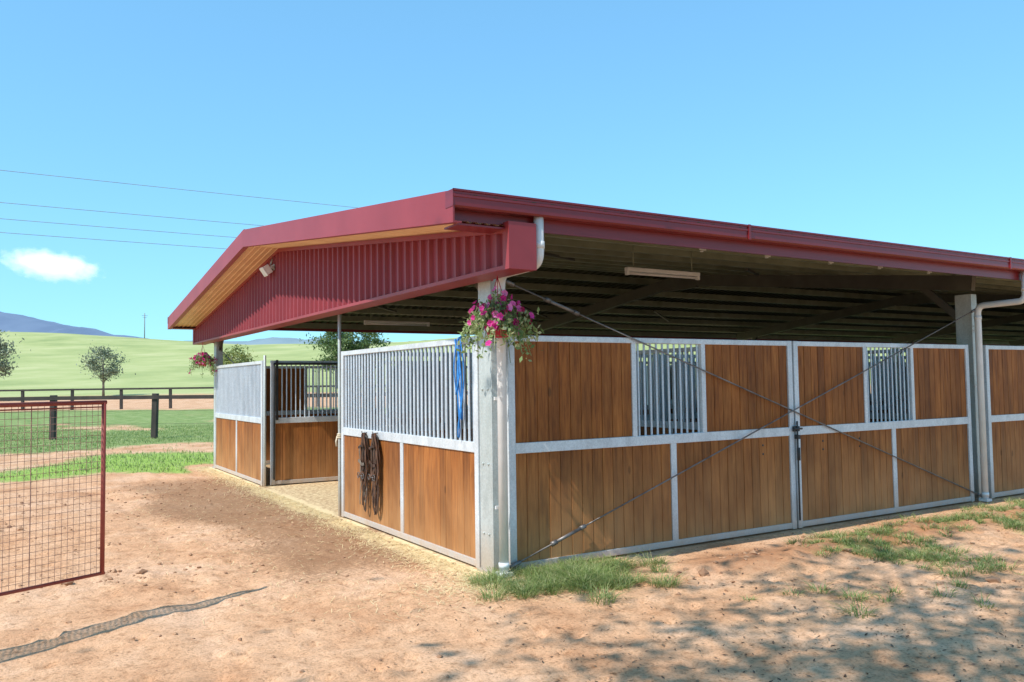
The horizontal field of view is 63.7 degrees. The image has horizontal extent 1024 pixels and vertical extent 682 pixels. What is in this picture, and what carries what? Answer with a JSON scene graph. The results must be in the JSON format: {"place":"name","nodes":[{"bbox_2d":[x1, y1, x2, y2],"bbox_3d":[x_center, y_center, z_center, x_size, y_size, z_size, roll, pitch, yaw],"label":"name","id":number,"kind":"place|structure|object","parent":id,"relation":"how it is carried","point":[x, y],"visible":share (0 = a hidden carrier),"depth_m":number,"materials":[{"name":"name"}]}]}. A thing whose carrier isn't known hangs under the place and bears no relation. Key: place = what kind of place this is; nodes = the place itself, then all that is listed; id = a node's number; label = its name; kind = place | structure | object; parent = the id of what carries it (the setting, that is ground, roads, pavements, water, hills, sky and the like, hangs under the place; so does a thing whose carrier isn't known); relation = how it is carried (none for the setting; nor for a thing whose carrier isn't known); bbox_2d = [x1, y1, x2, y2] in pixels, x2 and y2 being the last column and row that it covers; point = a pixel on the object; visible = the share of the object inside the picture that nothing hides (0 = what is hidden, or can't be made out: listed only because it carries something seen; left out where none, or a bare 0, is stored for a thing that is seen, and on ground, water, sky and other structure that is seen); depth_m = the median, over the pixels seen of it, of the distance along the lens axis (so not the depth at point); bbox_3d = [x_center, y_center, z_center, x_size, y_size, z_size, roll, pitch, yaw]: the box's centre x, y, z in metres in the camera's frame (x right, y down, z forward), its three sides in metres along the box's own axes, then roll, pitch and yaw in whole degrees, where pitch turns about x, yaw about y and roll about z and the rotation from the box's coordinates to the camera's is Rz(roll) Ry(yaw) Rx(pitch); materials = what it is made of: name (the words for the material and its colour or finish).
{"place":"outdoors","nodes":[
{"label":"outdoors","id":0,"kind":"place"},
{"bbox_2d":[0,400,106,595],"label":"wire gate","id":1,"kind":"structure","parent":0,"point":[103,403],"depth_m":6.04,"materials":[{"name":"red metal"}]},
{"bbox_2d":[0,311,148,338],"bbox_3d":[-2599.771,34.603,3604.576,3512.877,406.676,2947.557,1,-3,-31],"label":"mountain","id":2,"kind":"structure","parent":0,"point":[9,322],"depth_m":3438.84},
{"bbox_2d":[0,424,213,482],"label":"paddock grass","id":3,"kind":"structure","parent":0,"point":[180,431],"depth_m":26.26,"materials":[{"name":"green plant"}]},
{"bbox_2d":[0,170,356,248],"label":"power line","id":4,"kind":"object","parent":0,"point":[137,214],"visible":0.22,"depth_m":37.83,"materials":[{"name":"grey metal wire"}]},
{"bbox_2d":[192,337,421,344],"bbox_3d":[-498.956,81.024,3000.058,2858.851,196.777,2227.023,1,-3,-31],"label":"distant hills","id":5,"kind":"structure","parent":0,"point":[274,340],"depth_m":2881.10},
{"bbox_2d":[0,332,1023,681],"bbox_3d":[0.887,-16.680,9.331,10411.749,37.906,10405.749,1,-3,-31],"label":"ground","id":6,"kind":"structure","parent":0,"point":[110,618],"depth_m":6.84,"materials":[{"name":"brown soil"}]},
{"bbox_2d":[0,330,30,379],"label":"eucalyptus tree","id":7,"kind":"object","parent":6,"relation":"on","point":[3,355],"visible":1,"depth_m":95.23,"materials":[{"name":"green plant"}]},
{"bbox_2d":[76,345,135,395],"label":"eucalyptus tree","id":8,"kind":"object","parent":6,"relation":"on","point":[94,366],"visible":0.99,"depth_m":107.59,"materials":[{"name":"green plant"}]},
{"bbox_2d":[142,313,146,337],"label":"power pole","id":9,"kind":"object","parent":6,"relation":"on","point":[144,317],"visible":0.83,"depth_m":390.84,"materials":[{"name":"wood"}]},
{"bbox_2d":[206,344,258,374],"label":"paddock tree","id":10,"kind":"object","parent":6,"relation":"on","point":[242,357],"visible":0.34,"depth_m":100.04,"materials":[{"name":"green plant"}]},
{"bbox_2d":[0,391,467,439],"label":"paddock fence","id":11,"kind":"object","parent":6,"relation":"on","point":[155,397],"visible":0.22,"depth_m":28.42,"materials":[{"name":"brown wood"}]},
{"bbox_2d":[0,383,467,410],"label":"paddock fence","id":12,"kind":"object","parent":6,"relation":"on","point":[121,394],"visible":0.13,"depth_m":67.77,"materials":[{"name":"brown wood"}]},
{"bbox_2d":[299,332,364,388],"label":"shade tree","id":13,"kind":"object","parent":6,"relation":"on","point":[328,342],"visible":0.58,"depth_m":118.84,"materials":[{"name":"green plant"}]},
{"bbox_2d":[99,466,634,634],"bbox_3d":[-3.505,2.412,12.036,4.138,0.093,13.986,1,-3,-31],"label":"straw bedding","id":14,"kind":"object","parent":6,"relation":"on","point":[339,523],"visible":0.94,"depth_m":8.99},
{"bbox_2d":[346,332,390,359],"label":"shade tree","id":15,"kind":"object","parent":6,"relation":"on","point":[368,341],"visible":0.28,"depth_m":120.70,"materials":[{"name":"green plant"}]},
{"bbox_2d":[0,477,1023,679],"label":"dirt clods","id":16,"kind":"object","parent":6,"relation":"on","point":[703,572],"visible":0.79,"depth_m":8.06,"materials":[{"name":"brown soil"}]},
{"bbox_2d":[441,549,693,605],"bbox_3d":[0.521,2.071,7.364,2.170,0.169,2.212,-2,-3,15],"label":"grass clump","id":17,"kind":"object","parent":6,"relation":"on","point":[583,575],"visible":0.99,"depth_m":7.17,"materials":[{"name":"green plant"}]},
{"bbox_2d":[167,188,1023,577],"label":"horse stable","id":18,"kind":"structure","parent":6,"relation":"on","point":[785,406],"depth_m":10.04,"materials":[{"name":"wood"}]},
{"bbox_2d":[189,343,217,377],"bbox_3d":[-6.675,0.404,17.785,0.610,0.799,0.627,-1,-3,7],"label":"hanging flower basket","id":19,"kind":"object","parent":18,"relation":"attached to","point":[202,360],"visible":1,"depth_m":17.72,"materials":[{"name":"green plastic"}]},
{"bbox_2d":[259,259,274,276],"bbox_3d":[-3.885,-1.170,13.076,0.197,0.291,0.200,1,-3,-31],"label":"floodlight","id":20,"kind":"object","parent":18,"relation":"attached to","point":[266,270],"visible":1,"depth_m":13.01,"materials":[{"name":"white plastic"}]},
{"bbox_2d":[335,433,340,445],"bbox_3d":[-2.335,1.336,11.154,0.097,0.177,0.079,1,-3,-31],"label":"tied rope","id":21,"kind":"object","parent":18,"relation":"attached to","point":[338,436],"visible":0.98,"depth_m":11.14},
{"bbox_2d":[357,431,369,511],"bbox_3d":[-1.846,1.619,10.270,0.092,0.996,0.249,1,-3,-31],"label":"horse bridle","id":22,"kind":"object","parent":18,"relation":"attached to","point":[363,473],"visible":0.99,"depth_m":10.24,"materials":[{"name":"leather"}]},
{"bbox_2d":[368,431,379,514],"bbox_3d":[-1.656,1.594,9.960,0.092,1.002,0.283,1,-3,-31],"label":"horse bridle","id":23,"kind":"object","parent":18,"relation":"attached to","point":[374,462],"visible":1,"depth_m":9.92,"materials":[{"name":"leather"}]},
{"bbox_2d":[364,307,429,326],"bbox_3d":[-2.447,-0.560,17.613,1.500,0.465,0.060,1,-3,-31],"label":"fluorescent light","id":24,"kind":"object","parent":18,"relation":"hanging from","point":[376,322],"visible":0.97,"depth_m":17.57,"materials":[{"name":"white plastic"}]},
{"bbox_2d":[453,336,464,438],"bbox_3d":[-0.484,0.448,8.178,0.151,1.034,0.152,1,-3,-31],"label":"blue lead rope","id":25,"kind":"object","parent":18,"relation":"attached to","point":[457,388],"visible":0.94,"depth_m":8.14,"materials":[{"name":"blue fabric"}]},
{"bbox_2d":[456,276,543,362],"bbox_3d":[-0.097,-0.221,7.397,0.843,0.872,0.804,1,-3,-31],"label":"hanging flower basket","id":26,"kind":"object","parent":18,"relation":"attached to","point":[500,316],"visible":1,"depth_m":7.27,"materials":[{"name":"pink plastic"}]},
{"bbox_2d":[625,245,699,279],"bbox_3d":[1.890,-1.026,10.317,1.200,0.465,0.060,1,-3,-31],"label":"fluorescent light","id":27,"kind":"object","parent":18,"relation":"hanging from","point":[633,270],"visible":0.93,"depth_m":10.26,"materials":[{"name":"white plastic"}]},
{"bbox_2d":[374,562,1023,681],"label":"leaf litter","id":28,"kind":"object","parent":6,"relation":"on","point":[773,642],"visible":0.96,"depth_m":5.53,"materials":[{"name":"brown plant"}]},
{"bbox_2d":[742,496,1023,617],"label":"weeds","id":29,"kind":"object","parent":6,"relation":"on","point":[1012,523],"visible":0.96,"depth_m":8.20,"materials":[{"name":"green plant"}]},
{"bbox_2d":[0,0,1023,341],"label":"sky","id":30,"kind":"structure","parent":0,"point":[893,121],"materials":[{"name":"blue"}]}
]}

